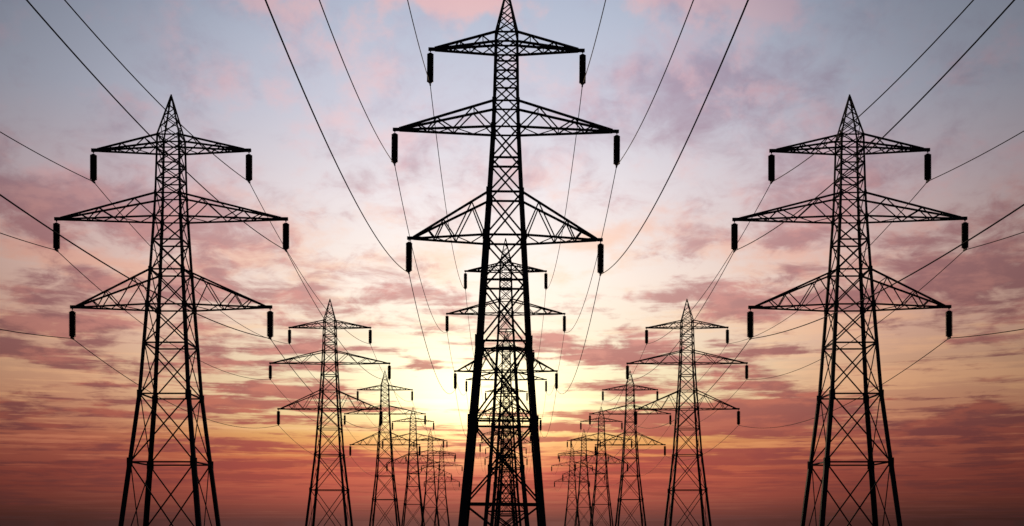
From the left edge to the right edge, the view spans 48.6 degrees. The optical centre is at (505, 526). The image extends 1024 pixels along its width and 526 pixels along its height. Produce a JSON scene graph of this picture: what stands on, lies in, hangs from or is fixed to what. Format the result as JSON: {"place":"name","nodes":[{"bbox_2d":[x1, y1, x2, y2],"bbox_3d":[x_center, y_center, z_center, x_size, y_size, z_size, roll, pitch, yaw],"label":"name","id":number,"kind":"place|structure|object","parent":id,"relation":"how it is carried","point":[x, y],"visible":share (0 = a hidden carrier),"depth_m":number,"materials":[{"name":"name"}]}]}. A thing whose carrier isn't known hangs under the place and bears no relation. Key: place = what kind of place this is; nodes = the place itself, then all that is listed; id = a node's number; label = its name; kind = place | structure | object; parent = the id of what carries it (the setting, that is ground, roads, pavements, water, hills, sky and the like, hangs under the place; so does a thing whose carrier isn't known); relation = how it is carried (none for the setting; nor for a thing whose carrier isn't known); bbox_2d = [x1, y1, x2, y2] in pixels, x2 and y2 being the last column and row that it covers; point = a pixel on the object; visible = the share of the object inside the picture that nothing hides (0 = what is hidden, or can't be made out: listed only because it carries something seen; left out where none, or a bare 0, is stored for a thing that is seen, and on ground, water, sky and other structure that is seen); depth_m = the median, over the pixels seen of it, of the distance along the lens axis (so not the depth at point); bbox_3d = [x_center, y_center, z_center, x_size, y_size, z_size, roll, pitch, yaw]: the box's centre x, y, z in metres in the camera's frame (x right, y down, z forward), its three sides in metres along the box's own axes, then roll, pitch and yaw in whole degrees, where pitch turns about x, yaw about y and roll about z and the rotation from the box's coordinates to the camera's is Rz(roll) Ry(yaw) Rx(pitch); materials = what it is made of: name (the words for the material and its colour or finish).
{"place":"outdoors","nodes":[
{"label":"outdoors","id":0,"kind":"place"},
{"bbox_2d":[0,0,1023,525],"label":"sky","id":1,"kind":"structure","parent":0,"point":[789,70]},
{"bbox_3d":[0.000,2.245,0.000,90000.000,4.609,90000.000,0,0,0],"label":"ground","id":2,"kind":"structure","parent":0,"visible":0},
{"bbox_2d":[53,94,288,525],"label":"transmission tower","id":3,"kind":"structure","parent":2,"relation":"on","point":[157,310],"depth_m":87.27,"materials":[{"name":"metal"}]},
{"bbox_2d":[0,329,416,490],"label":"overhead wire","id":4,"kind":"object","parent":3,"relation":"hanging from","point":[149,391],"visible":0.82,"depth_m":100.59,"materials":[{"name":"black metal"}]},
{"bbox_2d":[0,132,424,461],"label":"overhead wire","id":5,"kind":"object","parent":3,"relation":"hanging from","point":[149,245],"visible":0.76,"depth_m":96.54,"materials":[{"name":"black metal"}]},
{"bbox_2d":[0,194,457,490],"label":"overhead wire","id":6,"kind":"object","parent":3,"relation":"hanging from","point":[2,196],"visible":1,"depth_m":56.30,"materials":[{"name":"black metal"}]},
{"bbox_2d":[64,0,453,461],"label":"overhead wire","id":7,"kind":"object","parent":3,"relation":"hanging from","point":[219,159],"visible":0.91,"depth_m":72.83,"materials":[{"name":"black metal"}]},
{"bbox_2d":[269,299,390,525],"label":"transmission tower","id":8,"kind":"structure","parent":2,"relation":"on","point":[337,408],"depth_m":168.24,"materials":[{"name":"metal"}]},
{"bbox_2d":[344,371,425,525],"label":"transmission tower","id":9,"kind":"structure","parent":2,"relation":"on","point":[379,444],"depth_m":249.18,"materials":[{"name":"metal"}]},
{"bbox_2d":[382,408,443,525],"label":"transmission tower","id":10,"kind":"structure","parent":2,"relation":"on","point":[408,463],"depth_m":330.03,"materials":[{"name":"metal"}]},
{"bbox_2d":[405,429,455,525],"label":"transmission tower","id":11,"kind":"structure","parent":2,"relation":"on","point":[426,482],"depth_m":411.16,"materials":[{"name":"metal"}]},
{"bbox_2d":[421,444,462,525],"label":"transmission tower","id":12,"kind":"structure","parent":2,"relation":"on","point":[444,481],"depth_m":491.94,"materials":[{"name":"metal"}]},
{"bbox_2d":[0,233,416,474],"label":"overhead wire","id":13,"kind":"object","parent":12,"relation":"hanging from","point":[155,333],"visible":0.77,"depth_m":107.00,"materials":[{"name":"black metal"}]},
{"bbox_2d":[26,0,458,473],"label":"overhead wire","id":14,"kind":"object","parent":12,"relation":"hanging from","point":[44,20],"visible":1,"depth_m":55.55,"materials":[{"name":"black metal"}]},
{"bbox_2d":[478,382,531,525],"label":"transmission tower","id":15,"kind":"structure","parent":2,"relation":"on","point":[500,471],"depth_m":327.43,"materials":[{"name":"metal"}]},
{"bbox_2d":[391,0,619,525],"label":"transmission tower","id":16,"kind":"structure","parent":2,"relation":"on","point":[473,430],"depth_m":88.57,"materials":[{"name":"metal"}]},
{"bbox_2d":[265,0,486,478],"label":"overhead wire","id":17,"kind":"object","parent":16,"relation":"hanging from","point":[343,177],"visible":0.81,"depth_m":49.31,"materials":[{"name":"black metal"}]},
{"bbox_2d":[319,0,485,454],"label":"overhead wire","id":18,"kind":"object","parent":16,"relation":"hanging from","point":[389,157],"visible":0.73,"depth_m":78.74,"materials":[{"name":"black metal"}]},
{"bbox_2d":[407,0,489,424],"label":"overhead wire","id":19,"kind":"object","parent":16,"relation":"hanging from","point":[439,158],"visible":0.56,"depth_m":99.19,"materials":[{"name":"black metal"}]},
{"bbox_2d":[522,0,605,428],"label":"overhead wire","id":20,"kind":"object","parent":16,"relation":"hanging from","point":[574,150],"visible":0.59,"depth_m":97.68,"materials":[{"name":"black metal"}]},
{"bbox_2d":[526,0,693,456],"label":"overhead wire","id":21,"kind":"object","parent":16,"relation":"hanging from","point":[621,159],"visible":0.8,"depth_m":77.53,"materials":[{"name":"black metal"}]},
{"bbox_2d":[445,238,565,525],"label":"transmission tower","id":22,"kind":"structure","parent":2,"relation":"on","point":[518,431],"depth_m":168.17,"materials":[{"name":"metal"}]},
{"bbox_2d":[465,330,546,525],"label":"transmission tower","id":23,"kind":"structure","parent":2,"relation":"on","point":[495,485],"depth_m":247.73,"materials":[{"name":"metal"}]},
{"bbox_2d":[481,404,530,525],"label":"transmission tower","id":24,"kind":"structure","parent":2,"relation":"on","point":[512,499],"depth_m":407.10,"materials":[{"name":"metal"}]},
{"bbox_2d":[485,424,526,525],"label":"transmission tower","id":25,"kind":"structure","parent":2,"relation":"on","point":[505,481],"depth_m":486.24,"materials":[{"name":"metal"}]},
{"bbox_2d":[525,0,748,478],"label":"overhead wire","id":26,"kind":"object","parent":25,"relation":"hanging from","point":[668,177],"visible":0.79,"depth_m":49.23,"materials":[{"name":"black metal"}]},
{"bbox_2d":[551,445,592,525],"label":"transmission tower","id":27,"kind":"structure","parent":2,"relation":"on","point":[574,488],"depth_m":492.02,"materials":[{"name":"metal"}]},
{"bbox_2d":[560,0,973,461],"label":"overhead wire","id":28,"kind":"object","parent":27,"relation":"hanging from","point":[815,153],"visible":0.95,"depth_m":68.96,"materials":[{"name":"black metal"}]},
{"bbox_2d":[559,430,608,525],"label":"transmission tower","id":29,"kind":"structure","parent":2,"relation":"on","point":[587,482],"depth_m":411.23,"materials":[{"name":"metal"}]},
{"bbox_2d":[570,407,632,525],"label":"transmission tower","id":30,"kind":"structure","parent":2,"relation":"on","point":[609,508],"depth_m":330.03,"materials":[{"name":"metal"}]},
{"bbox_2d":[555,0,1014,473],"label":"overhead wire","id":31,"kind":"object","parent":30,"relation":"hanging from","point":[984,32],"visible":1,"depth_m":53.88,"materials":[{"name":"black metal"}]},
{"bbox_2d":[589,371,671,525],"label":"transmission tower","id":32,"kind":"structure","parent":2,"relation":"on","point":[635,444],"depth_m":249.19,"materials":[{"name":"metal"}]},
{"bbox_2d":[626,299,747,525],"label":"transmission tower","id":33,"kind":"structure","parent":2,"relation":"on","point":[677,402],"depth_m":168.21,"materials":[{"name":"metal"}]},
{"bbox_2d":[731,94,968,525],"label":"transmission tower","id":34,"kind":"structure","parent":2,"relation":"on","point":[870,462],"depth_m":87.22,"materials":[{"name":"metal"}]},
{"bbox_2d":[559,204,1023,489],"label":"overhead wire","id":35,"kind":"object","parent":34,"relation":"hanging from","point":[853,304],"visible":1,"depth_m":57.23,"materials":[{"name":"black metal"}]},
{"bbox_2d":[589,131,1023,461],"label":"overhead wire","id":36,"kind":"object","parent":34,"relation":"hanging from","point":[866,249],"visible":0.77,"depth_m":96.28,"materials":[{"name":"black metal"}]},
{"bbox_2d":[592,232,1023,472],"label":"overhead wire","id":37,"kind":"object","parent":34,"relation":"hanging from","point":[866,331],"visible":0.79,"depth_m":106.67,"materials":[{"name":"black metal"}]},
{"bbox_2d":[604,329,1022,484],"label":"overhead wire","id":38,"kind":"object","parent":34,"relation":"hanging from","point":[869,391],"visible":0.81,"depth_m":101.19,"materials":[{"name":"black metal"}]}
]}

